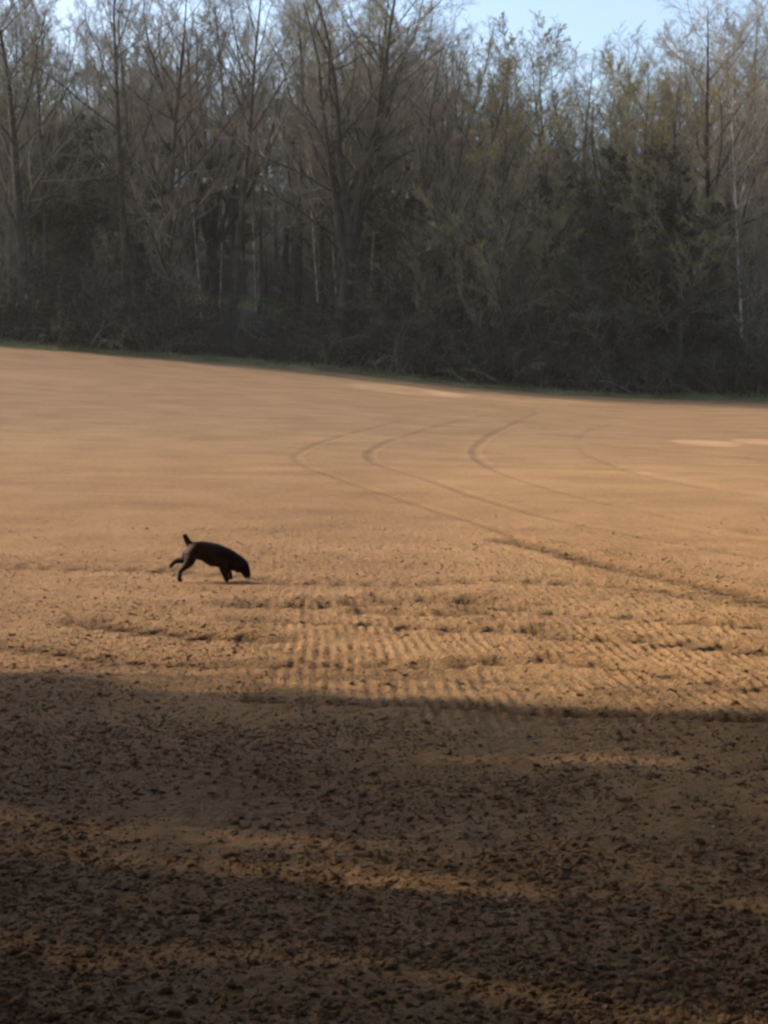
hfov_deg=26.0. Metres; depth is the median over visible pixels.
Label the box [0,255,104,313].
bramble bush
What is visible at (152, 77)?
bare tree
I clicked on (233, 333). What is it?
bare tree
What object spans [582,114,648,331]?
bare tree
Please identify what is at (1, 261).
hazel tree
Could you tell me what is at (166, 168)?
birch tree
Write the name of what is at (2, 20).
bare tree
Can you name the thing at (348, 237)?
oak tree
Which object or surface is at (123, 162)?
hazel tree
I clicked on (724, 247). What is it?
hazel tree
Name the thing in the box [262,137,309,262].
hazel tree
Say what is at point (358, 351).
bramble bush
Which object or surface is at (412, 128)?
oak tree
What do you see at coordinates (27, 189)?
hazel tree
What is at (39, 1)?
bare tree
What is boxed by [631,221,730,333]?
hazel tree
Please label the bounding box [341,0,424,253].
bare tree
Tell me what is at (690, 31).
bare tree
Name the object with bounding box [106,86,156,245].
hazel tree
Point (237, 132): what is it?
hazel tree
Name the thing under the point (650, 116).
oak tree
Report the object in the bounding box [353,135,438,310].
hazel tree
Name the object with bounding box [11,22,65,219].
bare tree
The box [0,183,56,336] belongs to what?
hazel tree
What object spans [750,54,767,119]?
bare tree
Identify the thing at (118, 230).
hazel tree
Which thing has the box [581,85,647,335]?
bare tree
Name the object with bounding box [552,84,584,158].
bare tree
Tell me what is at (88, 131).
holly tree
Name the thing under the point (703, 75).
bare tree
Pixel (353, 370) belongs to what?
grass
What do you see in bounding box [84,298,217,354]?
bramble bush
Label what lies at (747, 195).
hazel tree
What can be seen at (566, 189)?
hazel tree
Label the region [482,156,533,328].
hazel tree
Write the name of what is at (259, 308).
bare tree
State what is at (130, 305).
bramble bush
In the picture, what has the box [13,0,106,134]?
bare tree
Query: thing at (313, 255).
hazel tree
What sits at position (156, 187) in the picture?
hazel tree
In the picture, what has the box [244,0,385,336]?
bare tree
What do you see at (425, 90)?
oak tree
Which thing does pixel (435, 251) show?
holly tree
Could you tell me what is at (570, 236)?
hazel tree
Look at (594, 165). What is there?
oak tree
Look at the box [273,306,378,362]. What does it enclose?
bramble bush
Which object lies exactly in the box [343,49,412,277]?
bare tree
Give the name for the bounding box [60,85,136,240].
hazel tree
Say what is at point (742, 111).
oak tree
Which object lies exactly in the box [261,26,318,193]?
oak tree
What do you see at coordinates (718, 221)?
hazel tree
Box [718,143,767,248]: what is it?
oak tree
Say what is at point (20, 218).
bare tree
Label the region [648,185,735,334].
hazel tree
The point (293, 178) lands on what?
birch tree
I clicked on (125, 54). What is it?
bare tree
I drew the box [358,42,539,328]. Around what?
oak tree
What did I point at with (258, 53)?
bare tree
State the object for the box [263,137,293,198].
hazel tree
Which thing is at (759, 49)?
bare tree
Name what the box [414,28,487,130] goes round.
bare tree
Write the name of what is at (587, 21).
sky
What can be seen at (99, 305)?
bramble bush
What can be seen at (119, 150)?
bare tree
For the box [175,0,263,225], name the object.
bare tree
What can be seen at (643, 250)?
hazel tree
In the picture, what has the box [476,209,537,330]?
hazel tree
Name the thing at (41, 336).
bramble bush
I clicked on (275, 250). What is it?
hazel tree
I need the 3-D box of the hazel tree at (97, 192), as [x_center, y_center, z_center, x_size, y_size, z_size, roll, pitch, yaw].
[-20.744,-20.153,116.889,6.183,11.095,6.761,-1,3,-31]
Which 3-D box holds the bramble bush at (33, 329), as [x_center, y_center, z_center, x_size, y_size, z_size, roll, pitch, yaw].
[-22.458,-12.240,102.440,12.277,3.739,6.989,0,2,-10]
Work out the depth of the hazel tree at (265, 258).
134.44 m
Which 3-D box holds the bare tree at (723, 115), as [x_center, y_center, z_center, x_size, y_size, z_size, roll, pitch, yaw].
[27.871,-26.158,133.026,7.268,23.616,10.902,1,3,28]
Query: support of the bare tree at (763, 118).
on the woodland floor
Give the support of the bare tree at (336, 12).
on the woodland floor
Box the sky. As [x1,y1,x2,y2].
[0,0,767,207]
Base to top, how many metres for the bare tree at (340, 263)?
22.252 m
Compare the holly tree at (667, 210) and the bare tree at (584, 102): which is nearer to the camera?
the holly tree at (667, 210)
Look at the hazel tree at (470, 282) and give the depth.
110.48 m
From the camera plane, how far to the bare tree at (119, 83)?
124.88 m
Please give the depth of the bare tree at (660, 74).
152.37 m
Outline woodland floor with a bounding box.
[0,192,767,400]
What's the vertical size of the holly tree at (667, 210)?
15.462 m
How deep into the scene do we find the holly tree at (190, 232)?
133.32 m
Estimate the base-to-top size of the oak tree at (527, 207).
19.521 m
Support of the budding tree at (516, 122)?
on the woodland floor
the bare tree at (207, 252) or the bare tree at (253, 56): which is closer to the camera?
the bare tree at (207, 252)
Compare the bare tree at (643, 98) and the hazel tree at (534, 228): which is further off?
the bare tree at (643, 98)
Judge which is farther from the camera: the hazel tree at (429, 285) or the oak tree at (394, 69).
the oak tree at (394, 69)
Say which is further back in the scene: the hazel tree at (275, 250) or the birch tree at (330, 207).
the hazel tree at (275, 250)
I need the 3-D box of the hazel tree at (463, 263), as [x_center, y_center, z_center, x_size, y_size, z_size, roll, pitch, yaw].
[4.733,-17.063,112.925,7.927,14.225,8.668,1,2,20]
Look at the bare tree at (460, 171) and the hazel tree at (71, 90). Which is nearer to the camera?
the bare tree at (460, 171)
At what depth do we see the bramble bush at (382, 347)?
100.25 m
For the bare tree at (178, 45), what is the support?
on the woodland floor
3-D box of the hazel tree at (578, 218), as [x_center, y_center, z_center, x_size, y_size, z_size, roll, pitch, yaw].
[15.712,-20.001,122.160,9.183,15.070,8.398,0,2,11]
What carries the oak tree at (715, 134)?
on the woodland floor
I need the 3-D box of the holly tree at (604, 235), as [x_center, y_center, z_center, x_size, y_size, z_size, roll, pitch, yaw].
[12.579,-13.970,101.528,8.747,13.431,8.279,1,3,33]
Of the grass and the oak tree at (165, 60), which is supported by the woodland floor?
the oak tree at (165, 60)
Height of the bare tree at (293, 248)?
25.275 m
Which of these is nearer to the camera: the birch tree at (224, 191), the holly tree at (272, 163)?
the birch tree at (224, 191)
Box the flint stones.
[8,551,763,1004]
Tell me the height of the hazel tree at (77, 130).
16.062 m
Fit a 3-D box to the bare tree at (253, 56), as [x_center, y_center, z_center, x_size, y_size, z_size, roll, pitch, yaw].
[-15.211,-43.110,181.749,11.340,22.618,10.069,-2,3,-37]
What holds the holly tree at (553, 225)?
on the woodland floor
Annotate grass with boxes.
[0,338,767,401]
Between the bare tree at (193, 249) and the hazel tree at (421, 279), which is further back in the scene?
the bare tree at (193, 249)
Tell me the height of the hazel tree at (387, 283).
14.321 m
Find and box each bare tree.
[0,0,51,277]
[0,0,64,283]
[0,0,79,285]
[0,0,169,339]
[0,0,191,312]
[0,2,46,253]
[0,59,44,204]
[0,61,58,281]
[2,0,97,306]
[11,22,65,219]
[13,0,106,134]
[42,12,140,203]
[53,23,112,244]
[54,0,133,133]
[61,0,187,295]
[72,0,286,345]
[73,11,162,137]
[91,37,153,275]
[94,21,218,198]
[111,0,235,295]
[155,28,209,85]
[167,10,269,291]
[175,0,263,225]
[175,42,258,262]
[189,0,347,342]
[194,0,479,318]
[213,15,290,148]
[216,10,279,250]
[218,14,283,191]
[221,0,357,301]
[232,5,396,313]
[234,77,311,313]
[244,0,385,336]
[254,16,398,303]
[262,0,361,266]
[265,0,340,260]
[268,0,408,319]
[276,21,326,233]
[287,0,371,102]
[341,0,405,114]
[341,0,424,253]
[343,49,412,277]
[395,46,472,321]
[404,41,511,243]
[405,13,555,300]
[409,96,494,323]
[410,1,478,167]
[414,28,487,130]
[436,45,527,332]
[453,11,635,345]
[480,13,632,338]
[483,75,543,267]
[483,100,525,273]
[484,52,524,164]
[525,34,619,298]
[538,85,585,253]
[544,82,579,249]
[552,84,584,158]
[555,79,639,334]
[560,33,659,314]
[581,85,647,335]
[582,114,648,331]
[585,21,660,186]
[594,0,767,344]
[604,45,703,303]
[609,50,729,346]
[629,70,663,144]
[633,49,750,333]
[634,58,694,200]
[638,19,712,195]
[639,57,721,301]
[643,47,726,168]
[655,15,732,153]
[660,15,767,343]
[667,70,767,336]
[682,26,766,327]
[684,57,715,145]
[698,0,767,182]
[706,0,767,167]
[709,6,767,176]
[709,24,767,341]
[730,22,767,219]
[735,74,767,302]
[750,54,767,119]
[755,89,767,211]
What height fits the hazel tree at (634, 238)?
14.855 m
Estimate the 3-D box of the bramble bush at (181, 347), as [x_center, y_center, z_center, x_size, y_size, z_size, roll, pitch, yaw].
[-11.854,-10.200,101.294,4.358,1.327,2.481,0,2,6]
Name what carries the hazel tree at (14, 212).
on the woodland floor
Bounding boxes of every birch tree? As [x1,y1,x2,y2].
[87,106,116,287]
[105,101,141,254]
[148,114,181,273]
[156,71,223,321]
[208,101,252,307]
[220,94,265,310]
[278,87,336,314]
[278,110,315,279]
[298,103,350,304]
[385,135,421,314]
[676,0,767,344]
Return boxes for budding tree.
[403,68,566,333]
[412,10,582,383]
[533,41,726,349]
[597,69,750,393]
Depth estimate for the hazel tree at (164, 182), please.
117.08 m
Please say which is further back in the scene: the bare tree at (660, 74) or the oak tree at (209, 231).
the bare tree at (660, 74)
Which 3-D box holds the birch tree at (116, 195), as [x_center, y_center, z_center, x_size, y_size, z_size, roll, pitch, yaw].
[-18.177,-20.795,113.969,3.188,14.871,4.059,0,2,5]
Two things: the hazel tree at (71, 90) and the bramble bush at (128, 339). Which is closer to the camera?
the bramble bush at (128, 339)
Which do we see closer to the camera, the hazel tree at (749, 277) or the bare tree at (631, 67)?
the hazel tree at (749, 277)
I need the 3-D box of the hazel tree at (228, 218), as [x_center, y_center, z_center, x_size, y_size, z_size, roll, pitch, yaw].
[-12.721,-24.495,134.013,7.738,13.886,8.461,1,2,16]
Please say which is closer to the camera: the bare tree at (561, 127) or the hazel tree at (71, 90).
the bare tree at (561, 127)
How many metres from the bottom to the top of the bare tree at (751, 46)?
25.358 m
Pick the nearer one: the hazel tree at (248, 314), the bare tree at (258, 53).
the hazel tree at (248, 314)
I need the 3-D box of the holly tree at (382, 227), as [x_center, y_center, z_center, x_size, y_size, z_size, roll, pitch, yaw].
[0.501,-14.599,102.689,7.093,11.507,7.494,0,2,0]
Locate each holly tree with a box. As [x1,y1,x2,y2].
[0,120,110,288]
[6,151,116,293]
[22,112,129,280]
[28,223,85,303]
[81,140,192,294]
[150,117,258,286]
[207,133,271,258]
[244,102,282,207]
[335,181,451,362]
[351,207,437,327]
[389,171,494,337]
[399,162,520,328]
[515,173,595,305]
[532,172,677,388]
[563,142,731,386]
[650,198,761,360]
[707,158,767,289]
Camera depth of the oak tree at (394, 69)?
138.57 m
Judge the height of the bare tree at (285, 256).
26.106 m
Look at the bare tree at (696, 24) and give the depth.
184.97 m
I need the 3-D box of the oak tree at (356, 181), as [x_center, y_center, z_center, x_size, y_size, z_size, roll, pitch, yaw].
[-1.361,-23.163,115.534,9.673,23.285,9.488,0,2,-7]
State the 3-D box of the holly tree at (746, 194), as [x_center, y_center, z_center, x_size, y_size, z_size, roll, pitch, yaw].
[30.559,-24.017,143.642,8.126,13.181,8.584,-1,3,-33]
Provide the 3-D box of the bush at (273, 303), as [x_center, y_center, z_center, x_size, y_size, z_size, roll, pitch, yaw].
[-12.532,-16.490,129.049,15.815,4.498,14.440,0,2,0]
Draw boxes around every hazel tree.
[0,64,77,280]
[0,98,86,278]
[0,105,35,271]
[0,113,14,240]
[0,116,70,278]
[0,137,37,274]
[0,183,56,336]
[33,115,110,261]
[39,89,114,253]
[41,65,101,120]
[55,153,118,258]
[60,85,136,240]
[77,86,186,278]
[85,80,221,290]
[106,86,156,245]
[109,125,205,293]
[112,133,207,289]
[138,201,219,351]
[139,191,194,294]
[159,162,210,278]
[184,79,274,256]
[187,127,277,270]
[216,92,283,202]
[227,102,296,261]
[235,181,293,292]
[235,265,263,344]
[253,156,290,254]
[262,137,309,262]
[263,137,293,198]
[271,121,373,319]
[291,201,337,300]
[295,188,337,290]
[302,199,353,276]
[324,149,428,314]
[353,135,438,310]
[369,210,473,371]
[393,213,486,322]
[410,177,513,323]
[414,173,549,376]
[427,212,500,327]
[469,214,522,332]
[475,224,542,339]
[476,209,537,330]
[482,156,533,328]
[487,166,593,336]
[492,146,592,325]
[507,212,577,334]
[547,146,622,330]
[548,167,643,337]
[578,150,678,332]
[605,162,701,329]
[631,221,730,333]
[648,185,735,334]
[657,141,741,320]
[676,161,767,320]
[677,177,756,323]
[684,176,752,329]
[686,187,767,392]
[692,225,767,338]
[698,171,767,343]
[702,174,764,304]
[705,192,767,336]
[714,149,767,304]
[731,210,767,323]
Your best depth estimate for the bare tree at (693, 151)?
114.10 m
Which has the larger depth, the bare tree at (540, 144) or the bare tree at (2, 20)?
the bare tree at (2, 20)
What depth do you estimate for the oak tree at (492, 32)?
151.51 m
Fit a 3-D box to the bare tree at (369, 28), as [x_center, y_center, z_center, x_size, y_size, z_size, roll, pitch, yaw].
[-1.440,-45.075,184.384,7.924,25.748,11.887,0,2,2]
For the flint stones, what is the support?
on the field
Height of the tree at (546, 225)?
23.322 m
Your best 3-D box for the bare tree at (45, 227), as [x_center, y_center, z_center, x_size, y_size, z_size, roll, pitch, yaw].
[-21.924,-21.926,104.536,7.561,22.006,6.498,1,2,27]
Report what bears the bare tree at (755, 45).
on the woodland floor
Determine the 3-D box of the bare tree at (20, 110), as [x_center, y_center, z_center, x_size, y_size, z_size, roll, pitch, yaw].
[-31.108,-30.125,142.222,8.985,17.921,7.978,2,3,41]
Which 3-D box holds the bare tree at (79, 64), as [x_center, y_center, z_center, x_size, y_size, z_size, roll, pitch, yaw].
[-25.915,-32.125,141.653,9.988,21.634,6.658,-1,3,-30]
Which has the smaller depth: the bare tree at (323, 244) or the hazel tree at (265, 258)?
the bare tree at (323, 244)
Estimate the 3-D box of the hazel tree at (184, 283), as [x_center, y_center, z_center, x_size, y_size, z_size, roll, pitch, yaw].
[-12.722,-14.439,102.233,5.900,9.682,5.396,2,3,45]
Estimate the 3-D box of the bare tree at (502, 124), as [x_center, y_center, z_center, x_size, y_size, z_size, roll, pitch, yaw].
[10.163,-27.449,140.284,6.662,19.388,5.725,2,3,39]
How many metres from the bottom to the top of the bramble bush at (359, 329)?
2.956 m
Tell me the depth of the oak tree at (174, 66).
166.35 m
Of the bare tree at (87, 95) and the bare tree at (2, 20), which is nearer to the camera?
the bare tree at (2, 20)
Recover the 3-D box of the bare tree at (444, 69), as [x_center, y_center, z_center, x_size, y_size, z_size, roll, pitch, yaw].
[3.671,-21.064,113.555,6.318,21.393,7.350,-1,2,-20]
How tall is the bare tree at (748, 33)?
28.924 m
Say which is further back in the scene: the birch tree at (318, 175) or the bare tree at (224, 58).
the bare tree at (224, 58)
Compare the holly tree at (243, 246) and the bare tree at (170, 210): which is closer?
the bare tree at (170, 210)
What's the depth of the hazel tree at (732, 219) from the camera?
131.09 m
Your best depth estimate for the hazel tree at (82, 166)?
121.83 m
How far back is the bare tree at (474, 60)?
122.65 m
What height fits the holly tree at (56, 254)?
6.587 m
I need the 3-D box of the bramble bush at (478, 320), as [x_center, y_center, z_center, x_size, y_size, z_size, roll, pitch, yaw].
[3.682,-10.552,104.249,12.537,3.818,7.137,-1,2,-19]
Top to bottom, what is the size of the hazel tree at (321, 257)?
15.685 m
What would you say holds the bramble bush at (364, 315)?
on the woodland floor
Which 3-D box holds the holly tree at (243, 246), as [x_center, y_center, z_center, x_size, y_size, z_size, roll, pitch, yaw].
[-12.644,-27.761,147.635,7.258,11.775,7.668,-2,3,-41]
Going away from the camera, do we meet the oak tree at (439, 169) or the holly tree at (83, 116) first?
the oak tree at (439, 169)
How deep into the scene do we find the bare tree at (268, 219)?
129.29 m
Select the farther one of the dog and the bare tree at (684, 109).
the bare tree at (684, 109)
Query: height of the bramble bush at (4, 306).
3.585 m
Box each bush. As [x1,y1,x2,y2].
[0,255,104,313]
[0,281,98,341]
[0,282,54,339]
[17,291,138,346]
[34,298,153,346]
[48,306,153,349]
[49,283,173,341]
[49,297,223,352]
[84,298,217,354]
[149,287,311,314]
[156,333,222,354]
[223,286,385,345]
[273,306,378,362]
[288,300,452,353]
[291,321,412,368]
[306,305,445,372]
[319,312,405,356]
[351,312,517,370]
[497,333,597,389]
[503,331,596,379]
[508,332,612,378]
[652,324,754,358]
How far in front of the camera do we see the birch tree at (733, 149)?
104.24 m
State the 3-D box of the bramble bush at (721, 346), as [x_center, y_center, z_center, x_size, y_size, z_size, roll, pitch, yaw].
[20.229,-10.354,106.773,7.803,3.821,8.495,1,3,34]
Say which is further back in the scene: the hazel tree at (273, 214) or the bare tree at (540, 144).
the hazel tree at (273, 214)
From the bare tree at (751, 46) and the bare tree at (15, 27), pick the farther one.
the bare tree at (751, 46)
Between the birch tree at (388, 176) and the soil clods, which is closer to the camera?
the soil clods
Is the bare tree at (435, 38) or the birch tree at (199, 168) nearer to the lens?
the birch tree at (199, 168)
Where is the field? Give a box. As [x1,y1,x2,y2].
[0,347,767,1023]
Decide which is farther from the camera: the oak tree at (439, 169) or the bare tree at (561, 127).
the bare tree at (561, 127)
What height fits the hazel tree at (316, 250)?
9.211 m
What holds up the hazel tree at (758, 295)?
on the woodland floor
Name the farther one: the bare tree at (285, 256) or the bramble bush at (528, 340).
the bare tree at (285, 256)
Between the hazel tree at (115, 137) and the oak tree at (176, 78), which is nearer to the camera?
the hazel tree at (115, 137)
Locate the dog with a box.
[169,534,250,581]
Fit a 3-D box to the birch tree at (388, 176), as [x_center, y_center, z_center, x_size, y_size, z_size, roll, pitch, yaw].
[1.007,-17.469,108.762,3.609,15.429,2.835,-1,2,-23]
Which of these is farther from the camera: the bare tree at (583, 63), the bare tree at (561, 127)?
the bare tree at (561, 127)
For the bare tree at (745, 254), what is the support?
on the woodland floor
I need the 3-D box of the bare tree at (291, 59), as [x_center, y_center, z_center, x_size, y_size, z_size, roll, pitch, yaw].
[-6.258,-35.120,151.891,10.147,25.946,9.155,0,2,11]
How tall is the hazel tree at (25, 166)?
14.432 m
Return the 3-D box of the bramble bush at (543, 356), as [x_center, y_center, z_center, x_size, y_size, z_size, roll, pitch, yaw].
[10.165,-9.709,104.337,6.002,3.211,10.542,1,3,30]
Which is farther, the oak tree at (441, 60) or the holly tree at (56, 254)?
the oak tree at (441, 60)
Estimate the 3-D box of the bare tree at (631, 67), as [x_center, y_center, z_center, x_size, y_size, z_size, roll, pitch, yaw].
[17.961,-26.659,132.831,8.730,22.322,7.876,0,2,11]
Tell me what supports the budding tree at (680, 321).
on the woodland floor
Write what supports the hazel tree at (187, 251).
on the woodland floor
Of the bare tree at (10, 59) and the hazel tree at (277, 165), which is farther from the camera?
the hazel tree at (277, 165)
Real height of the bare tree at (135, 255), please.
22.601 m
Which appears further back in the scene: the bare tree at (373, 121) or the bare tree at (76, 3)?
the bare tree at (76, 3)
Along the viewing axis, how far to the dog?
18.77 m
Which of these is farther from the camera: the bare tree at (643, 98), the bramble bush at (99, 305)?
the bare tree at (643, 98)
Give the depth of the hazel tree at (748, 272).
111.07 m
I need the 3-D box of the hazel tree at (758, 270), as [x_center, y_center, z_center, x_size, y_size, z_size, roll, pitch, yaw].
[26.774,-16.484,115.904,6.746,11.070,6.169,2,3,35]
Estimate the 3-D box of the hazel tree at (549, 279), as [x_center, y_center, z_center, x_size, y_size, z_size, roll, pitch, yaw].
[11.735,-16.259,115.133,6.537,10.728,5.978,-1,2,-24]
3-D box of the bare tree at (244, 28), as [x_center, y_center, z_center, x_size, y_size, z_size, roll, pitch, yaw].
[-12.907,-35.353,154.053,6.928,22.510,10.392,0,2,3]
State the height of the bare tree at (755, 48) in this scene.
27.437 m
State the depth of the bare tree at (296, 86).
165.66 m
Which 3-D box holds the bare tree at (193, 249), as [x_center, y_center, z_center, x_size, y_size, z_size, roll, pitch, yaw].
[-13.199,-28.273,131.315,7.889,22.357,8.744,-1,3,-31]
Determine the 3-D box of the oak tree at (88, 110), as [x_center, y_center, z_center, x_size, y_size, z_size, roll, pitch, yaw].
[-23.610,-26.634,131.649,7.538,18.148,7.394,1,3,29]
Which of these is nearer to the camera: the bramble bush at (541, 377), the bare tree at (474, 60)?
the bramble bush at (541, 377)
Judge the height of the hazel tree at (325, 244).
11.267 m
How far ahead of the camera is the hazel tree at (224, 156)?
144.90 m
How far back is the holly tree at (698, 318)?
104.49 m
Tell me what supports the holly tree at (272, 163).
on the woodland floor
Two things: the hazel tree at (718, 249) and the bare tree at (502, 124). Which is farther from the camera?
the bare tree at (502, 124)
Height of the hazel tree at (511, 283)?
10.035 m
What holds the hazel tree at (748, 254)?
on the woodland floor
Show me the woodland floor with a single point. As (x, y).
(222, 328)
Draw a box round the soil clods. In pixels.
[0,498,767,1023]
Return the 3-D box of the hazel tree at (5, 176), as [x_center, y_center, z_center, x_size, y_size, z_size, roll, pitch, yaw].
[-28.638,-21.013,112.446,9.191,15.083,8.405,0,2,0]
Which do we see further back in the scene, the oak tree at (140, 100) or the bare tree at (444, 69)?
the oak tree at (140, 100)
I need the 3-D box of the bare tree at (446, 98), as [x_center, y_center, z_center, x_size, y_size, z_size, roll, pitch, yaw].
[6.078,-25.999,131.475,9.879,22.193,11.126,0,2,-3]
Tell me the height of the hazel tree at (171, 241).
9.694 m
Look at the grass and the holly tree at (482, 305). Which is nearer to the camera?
the grass
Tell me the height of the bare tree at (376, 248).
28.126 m
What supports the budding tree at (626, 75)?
on the woodland floor
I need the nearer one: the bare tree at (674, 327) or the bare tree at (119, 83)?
the bare tree at (674, 327)
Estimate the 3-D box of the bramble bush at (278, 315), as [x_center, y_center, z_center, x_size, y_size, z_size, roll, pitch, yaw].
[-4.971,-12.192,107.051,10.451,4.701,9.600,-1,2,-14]
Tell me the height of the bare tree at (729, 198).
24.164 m
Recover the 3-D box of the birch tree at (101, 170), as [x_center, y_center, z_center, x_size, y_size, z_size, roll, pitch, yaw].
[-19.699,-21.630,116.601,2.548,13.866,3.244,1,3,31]
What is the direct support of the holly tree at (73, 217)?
on the woodland floor
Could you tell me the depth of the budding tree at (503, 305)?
99.43 m
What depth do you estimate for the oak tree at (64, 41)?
204.69 m
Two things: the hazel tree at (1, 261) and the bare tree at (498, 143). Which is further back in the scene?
the bare tree at (498, 143)
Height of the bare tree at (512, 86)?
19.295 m
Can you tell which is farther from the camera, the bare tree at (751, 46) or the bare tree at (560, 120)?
the bare tree at (751, 46)
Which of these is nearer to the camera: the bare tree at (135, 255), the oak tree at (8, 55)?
the bare tree at (135, 255)
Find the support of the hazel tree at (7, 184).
on the woodland floor
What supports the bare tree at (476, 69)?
on the woodland floor
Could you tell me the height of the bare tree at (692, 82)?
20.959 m
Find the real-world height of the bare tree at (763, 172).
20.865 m
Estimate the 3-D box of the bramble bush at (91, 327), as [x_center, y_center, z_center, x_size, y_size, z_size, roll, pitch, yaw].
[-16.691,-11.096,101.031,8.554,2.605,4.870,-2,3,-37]
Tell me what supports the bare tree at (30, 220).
on the woodland floor
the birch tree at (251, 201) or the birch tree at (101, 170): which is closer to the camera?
the birch tree at (101, 170)
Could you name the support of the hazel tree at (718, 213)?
on the woodland floor
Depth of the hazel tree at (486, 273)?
120.89 m
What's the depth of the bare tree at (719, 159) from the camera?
105.21 m
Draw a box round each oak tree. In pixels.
[0,24,26,93]
[5,2,93,154]
[44,53,134,204]
[74,11,203,256]
[106,0,218,126]
[117,0,301,318]
[125,25,206,252]
[141,31,203,118]
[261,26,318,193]
[267,0,483,363]
[295,0,447,188]
[300,24,431,319]
[311,0,506,314]
[343,0,525,364]
[351,22,498,290]
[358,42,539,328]
[361,0,508,172]
[408,23,456,119]
[480,75,573,310]
[521,19,691,345]
[551,112,587,174]
[578,60,698,336]
[654,60,767,303]
[681,32,767,206]
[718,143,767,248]
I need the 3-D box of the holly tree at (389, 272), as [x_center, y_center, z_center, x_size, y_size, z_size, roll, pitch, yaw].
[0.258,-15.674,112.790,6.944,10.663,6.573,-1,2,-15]
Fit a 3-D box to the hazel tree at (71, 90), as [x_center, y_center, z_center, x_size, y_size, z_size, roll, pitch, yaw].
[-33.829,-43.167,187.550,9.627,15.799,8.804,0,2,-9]
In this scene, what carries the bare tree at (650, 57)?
on the woodland floor
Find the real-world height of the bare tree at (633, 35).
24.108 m
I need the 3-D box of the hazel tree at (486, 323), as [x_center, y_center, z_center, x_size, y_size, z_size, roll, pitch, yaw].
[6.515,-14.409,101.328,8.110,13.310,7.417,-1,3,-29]
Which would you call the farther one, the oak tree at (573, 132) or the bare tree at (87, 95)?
the oak tree at (573, 132)
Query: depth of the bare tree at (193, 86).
123.98 m
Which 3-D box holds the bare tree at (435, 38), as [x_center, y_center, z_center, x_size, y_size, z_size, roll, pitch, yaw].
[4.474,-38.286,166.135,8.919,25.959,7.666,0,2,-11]
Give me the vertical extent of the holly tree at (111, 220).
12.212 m

